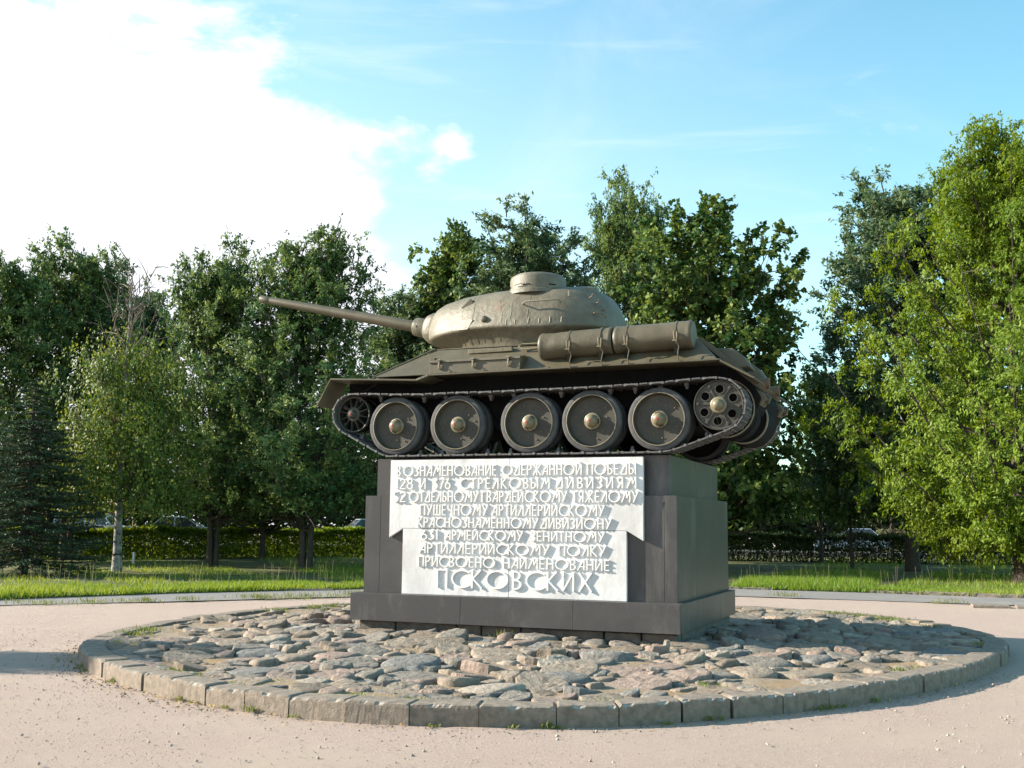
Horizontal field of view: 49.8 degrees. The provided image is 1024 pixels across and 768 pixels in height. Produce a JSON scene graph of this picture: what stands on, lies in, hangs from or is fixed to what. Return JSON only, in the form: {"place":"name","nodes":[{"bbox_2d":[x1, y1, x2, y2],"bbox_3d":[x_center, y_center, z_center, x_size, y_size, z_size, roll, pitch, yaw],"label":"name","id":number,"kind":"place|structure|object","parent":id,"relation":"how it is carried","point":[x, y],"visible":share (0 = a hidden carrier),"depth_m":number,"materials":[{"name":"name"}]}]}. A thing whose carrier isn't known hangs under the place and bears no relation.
{"place":"outdoors","nodes":[
{"label":"outdoors","id":0,"kind":"place"},
{"bbox_2d":[0,541,1003,558],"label":"road","id":1,"kind":"structure","parent":0,"point":[729,551],"depth_m":61.66,"materials":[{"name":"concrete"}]},
{"bbox_2d":[53,509,130,542],"bbox_3d":[-21.687,7.429,57.662,4.310,1.749,1.960,1,-7,-4],"label":"parked car","id":2,"kind":"object","parent":1,"relation":"on","point":[100,523],"visible":0.03,"depth_m":56.97,"materials":[{"name":"paint"}]},
{"bbox_2d":[146,516,206,542],"bbox_3d":[-17.233,7.684,58.012,4.310,1.419,1.960,2,-7,-10],"label":"parked car","id":3,"kind":"object","parent":1,"relation":"on","point":[187,523],"visible":0.11,"depth_m":57.37,"materials":[{"name":"silver metal"}]},
{"bbox_2d":[339,519,364,537],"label":"parked car","id":4,"kind":"object","parent":1,"relation":"on","point":[357,522],"visible":0.02,"depth_m":66.19,"materials":[{"name":"silver metal"}]},
{"bbox_2d":[813,528,887,552],"bbox_3d":[19.880,9.174,64.628,4.310,1.419,1.960,-1,-7,13],"label":"parked car","id":5,"kind":"object","parent":1,"relation":"on","point":[865,530],"visible":0.09,"depth_m":63.91,"materials":[{"name":"grey paint"}]},
{"bbox_2d":[0,524,1023,767],"bbox_3d":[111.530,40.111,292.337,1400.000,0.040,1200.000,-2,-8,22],"label":"ground","id":6,"kind":"structure","parent":0,"point":[88,620],"depth_m":9.02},
{"bbox_2d":[1,438,999,553],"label":"wood","id":7,"kind":"object","parent":6,"relation":"on","point":[343,521],"visible":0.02,"depth_m":74.85,"materials":[{"name":"green plant"}]},
{"bbox_2d":[0,589,1021,730],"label":"weeds","id":8,"kind":"object","parent":6,"relation":"on","point":[147,629],"visible":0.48,"depth_m":18.14,"materials":[{"name":"green plant"}]},
{"bbox_2d":[22,641,1019,740],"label":"kerb crumbs","id":9,"kind":"object","parent":6,"relation":"on","point":[257,715],"visible":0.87,"depth_m":9.98,"materials":[{"name":"grey stone"}]},
{"bbox_2d":[42,645,1009,733],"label":"fallen leaves","id":10,"kind":"object","parent":6,"relation":"on","point":[149,700],"visible":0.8,"depth_m":10.76,"materials":[{"name":"brown plant"}]},
{"bbox_2d":[350,455,734,645],"bbox_3d":[0.607,2.489,16.354,4.687,2.626,3.717,-2,-8,22],"label":"pedestal","id":11,"kind":"object","parent":6,"relation":"on","point":[632,548],"visible":1,"depth_m":14.75,"materials":[{"name":"stone"}]},
{"bbox_2d":[259,272,790,464],"bbox_3d":[-0.274,-0.235,16.857,8.576,2.865,3.130,-2,-8,22],"label":"tank","id":12,"kind":"object","parent":11,"relation":"on","point":[535,364],"visible":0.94,"depth_m":15.37,"materials":[{"name":"metal"}]},
{"bbox_2d":[78,603,1008,727],"bbox_3d":[0.567,3.620,15.699,11.986,0.254,13.456,-2,-8,22],"label":"kerb ring","id":13,"kind":"object","parent":6,"relation":"on","point":[96,657],"visible":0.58,"depth_m":9.80,"materials":[{"name":"grey stone"}]},
{"bbox_2d":[105,605,982,712],"bbox_3d":[0.575,3.492,15.722,11.434,0.257,12.916,-2,-8,22],"label":"stone bed","id":14,"kind":"object","parent":6,"relation":"on","point":[336,650],"visible":0.74,"depth_m":12.50,"materials":[{"name":"stone"}]},
{"bbox_2d":[663,640,670,645],"bbox_3d":[1.879,3.221,13.444,0.102,0.209,0.104,1,-7,-1],"label":"stone stub","id":15,"kind":"object","parent":14,"relation":"on","point":[666,642],"visible":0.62,"depth_m":13.41,"materials":[{"name":"white stone"}]},
{"bbox_2d":[360,586,1023,597],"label":"path kerb","id":16,"kind":"structure","parent":6,"relation":"on","point":[944,593],"depth_m":27.66,"materials":[{"name":"grey concrete"}]},
{"bbox_2d":[876,528,994,551],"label":"hedge","id":17,"kind":"object","parent":6,"relation":"on","point":[877,531],"visible":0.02,"depth_m":71.29,"materials":[{"name":"green plant"}]},
{"bbox_2d":[0,551,1023,599],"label":"lawn","id":18,"kind":"structure","parent":0,"point":[761,567],"depth_m":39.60,"materials":[{"name":"plant"}]},
{"bbox_2d":[0,249,107,529],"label":"ash tree","id":19,"kind":"object","parent":18,"relation":"on","point":[13,304],"visible":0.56,"depth_m":43.50,"materials":[{"name":"green plant"}]},
{"bbox_2d":[0,378,125,577],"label":"spruce tree","id":20,"kind":"object","parent":18,"relation":"on","point":[24,540],"visible":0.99,"depth_m":32.97,"materials":[{"name":"green plant"}]},
{"bbox_2d":[0,223,173,559],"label":"ash tree","id":21,"kind":"object","parent":18,"relation":"on","point":[84,282],"visible":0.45,"depth_m":45.90,"materials":[{"name":"green plant"}]},
{"bbox_2d":[23,240,225,571],"bbox_3d":[-12.685,0.719,36.463,6.284,11.033,6.244,4,-8,-24],"label":"birch tree","id":22,"kind":"object","parent":18,"relation":"on","point":[119,484],"visible":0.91,"depth_m":35.49,"materials":[{"name":"green plant"}]},
{"bbox_2d":[132,552,134,563],"bbox_3d":[-14.583,6.695,42.530,0.070,0.460,0.070,-2,-8,22],"label":"marker post","id":23,"kind":"object","parent":18,"relation":"on","point":[133,557],"visible":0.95,"depth_m":42.51,"materials":[{"name":"white paint"}]},
{"bbox_2d":[75,273,218,554],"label":"ash tree","id":24,"kind":"object","parent":18,"relation":"on","point":[150,310],"visible":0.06,"depth_m":50.69,"materials":[{"name":"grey plant"}]},
{"bbox_2d":[0,523,364,558],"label":"hedge","id":25,"kind":"object","parent":18,"relation":"on","point":[275,547],"visible":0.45,"depth_m":50.14,"materials":[{"name":"green plant"}]},
{"bbox_2d":[131,227,321,566],"bbox_3d":[-11.070,0.513,40.605,7.300,12.507,7.234,-5,-9,39],"label":"ash tree","id":26,"kind":"object","parent":18,"relation":"on","point":[206,332],"visible":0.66,"depth_m":39.98,"materials":[{"name":"green plant"}]},
{"bbox_2d":[185,337,326,558],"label":"ash tree","id":27,"kind":"object","parent":18,"relation":"on","point":[263,525],"visible":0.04,"depth_m":49.95,"materials":[{"name":"green plant"}]},
{"bbox_2d":[258,587,332,590],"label":"paving slab","id":28,"kind":"structure","parent":18,"relation":"on","point":[321,589],"depth_m":27.10,"materials":[{"name":"grey concrete"}]},
{"bbox_2d":[203,212,396,568],"bbox_3d":[-6.814,0.150,39.315,8.749,12.986,7.755,2,-7,-13],"label":"ash tree","id":29,"kind":"object","parent":18,"relation":"on","point":[303,492],"visible":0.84,"depth_m":38.80,"materials":[{"name":"green plant"}]},
{"bbox_2d":[313,280,498,522],"bbox_3d":[-4.639,1.309,46.671,9.628,12.588,8.558,-2,-8,21],"label":"ash tree","id":30,"kind":"object","parent":18,"relation":"on","point":[404,342],"visible":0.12,"depth_m":46.25,"materials":[{"name":"green plant"}]},
{"bbox_2d":[369,217,517,489],"bbox_3d":[-2.721,0.149,47.061,7.239,15.030,7.125,-2,-8,16],"label":"maple tree","id":31,"kind":"object","parent":18,"relation":"on","point":[441,270],"visible":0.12,"depth_m":46.86,"materials":[{"name":"green plant"}]},
{"bbox_2d":[413,191,640,456],"bbox_3d":[0.752,-0.194,46.202,10.398,15.604,9.242,3,-8,-16],"label":"ash tree","id":32,"kind":"object","parent":18,"relation":"on","point":[528,250],"visible":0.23,"depth_m":45.09,"materials":[{"name":"green plant"}]},
{"bbox_2d":[566,163,670,325],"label":"ash tree","id":33,"kind":"object","parent":18,"relation":"on","point":[613,242],"visible":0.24,"depth_m":52.05,"materials":[{"name":"green plant"}]},
{"bbox_2d":[613,190,818,543],"bbox_3d":[7.498,-0.216,43.128,8.728,14.954,8.867,-3,-8,24],"label":"maple tree","id":34,"kind":"object","parent":18,"relation":"on","point":[699,285],"visible":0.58,"depth_m":41.14,"materials":[{"name":"green plant"}]},
{"bbox_2d":[782,357,856,562],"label":"maple tree","id":35,"kind":"object","parent":18,"relation":"on","point":[806,495],"visible":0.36,"depth_m":51.70,"materials":[{"name":"green plant"}]},
{"bbox_2d":[808,366,891,569],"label":"maple tree","id":36,"kind":"object","parent":18,"relation":"on","point":[842,513],"visible":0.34,"depth_m":43.65,"materials":[{"name":"green plant"}]},
{"bbox_2d":[728,530,1012,564],"bbox_3d":[18.074,7.681,51.845,34.999,1.611,2.137,-1,-7,12],"label":"hedge","id":37,"kind":"object","parent":18,"relation":"on","point":[797,539],"visible":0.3,"depth_m":52.28,"materials":[{"name":"green plant"}]},
{"bbox_2d":[856,382,916,562],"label":"maple tree","id":38,"kind":"object","parent":18,"relation":"on","point":[892,526],"visible":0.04,"depth_m":53.36,"materials":[{"name":"green plant"}]},
{"bbox_2d":[776,164,1010,571],"bbox_3d":[16.041,-0.932,43.329,9.721,16.653,10.938,2,-8,-14],"label":"ash tree","id":39,"kind":"object","parent":18,"relation":"on","point":[880,211],"visible":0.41,"depth_m":42.63,"materials":[{"name":"green plant"}]},
{"bbox_2d":[895,566,896,585],"bbox_3d":[10.390,5.242,29.876,0.040,0.620,0.030,0,-7,22],"label":"wooden stake","id":40,"kind":"object","parent":18,"relation":"on","point":[895,575],"visible":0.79,"depth_m":29.87,"materials":[{"name":"wood"}]},
{"bbox_2d":[793,110,1023,583],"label":"acacia tree","id":41,"kind":"object","parent":18,"relation":"on","point":[974,515],"visible":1,"depth_m":33.32,"materials":[{"name":"green plant"}]},
{"bbox_2d":[922,165,1023,507],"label":"ash tree","id":42,"kind":"object","parent":18,"relation":"on","point":[988,349],"visible":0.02,"depth_m":41.00,"materials":[{"name":"green plant"}]},
{"bbox_2d":[0,589,1023,604],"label":"path","id":43,"kind":"structure","parent":0,"point":[765,593],"depth_m":25.85,"materials":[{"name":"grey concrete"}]},
{"bbox_2d":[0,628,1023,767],"bbox_3d":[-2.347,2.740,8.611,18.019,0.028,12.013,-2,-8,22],"label":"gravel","id":44,"kind":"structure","parent":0,"point":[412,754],"depth_m":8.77,"materials":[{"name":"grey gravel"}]},
{"bbox_2d":[0,0,1023,524],"label":"sky","id":45,"kind":"structure","parent":0,"point":[154,129],"materials":[{"name":"blue"}]},
{"bbox_2d":[970,603,1010,608],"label":"paving slab","id":46,"kind":"structure","parent":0,"point":[999,606],"depth_m":23.59,"materials":[{"name":"grey concrete"}]},
{"bbox_2d":[1015,605,1023,608],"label":"paving slab","id":47,"kind":"structure","parent":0,"point":[1019,606],"depth_m":23.41,"materials":[{"name":"grey concrete"}]}
]}

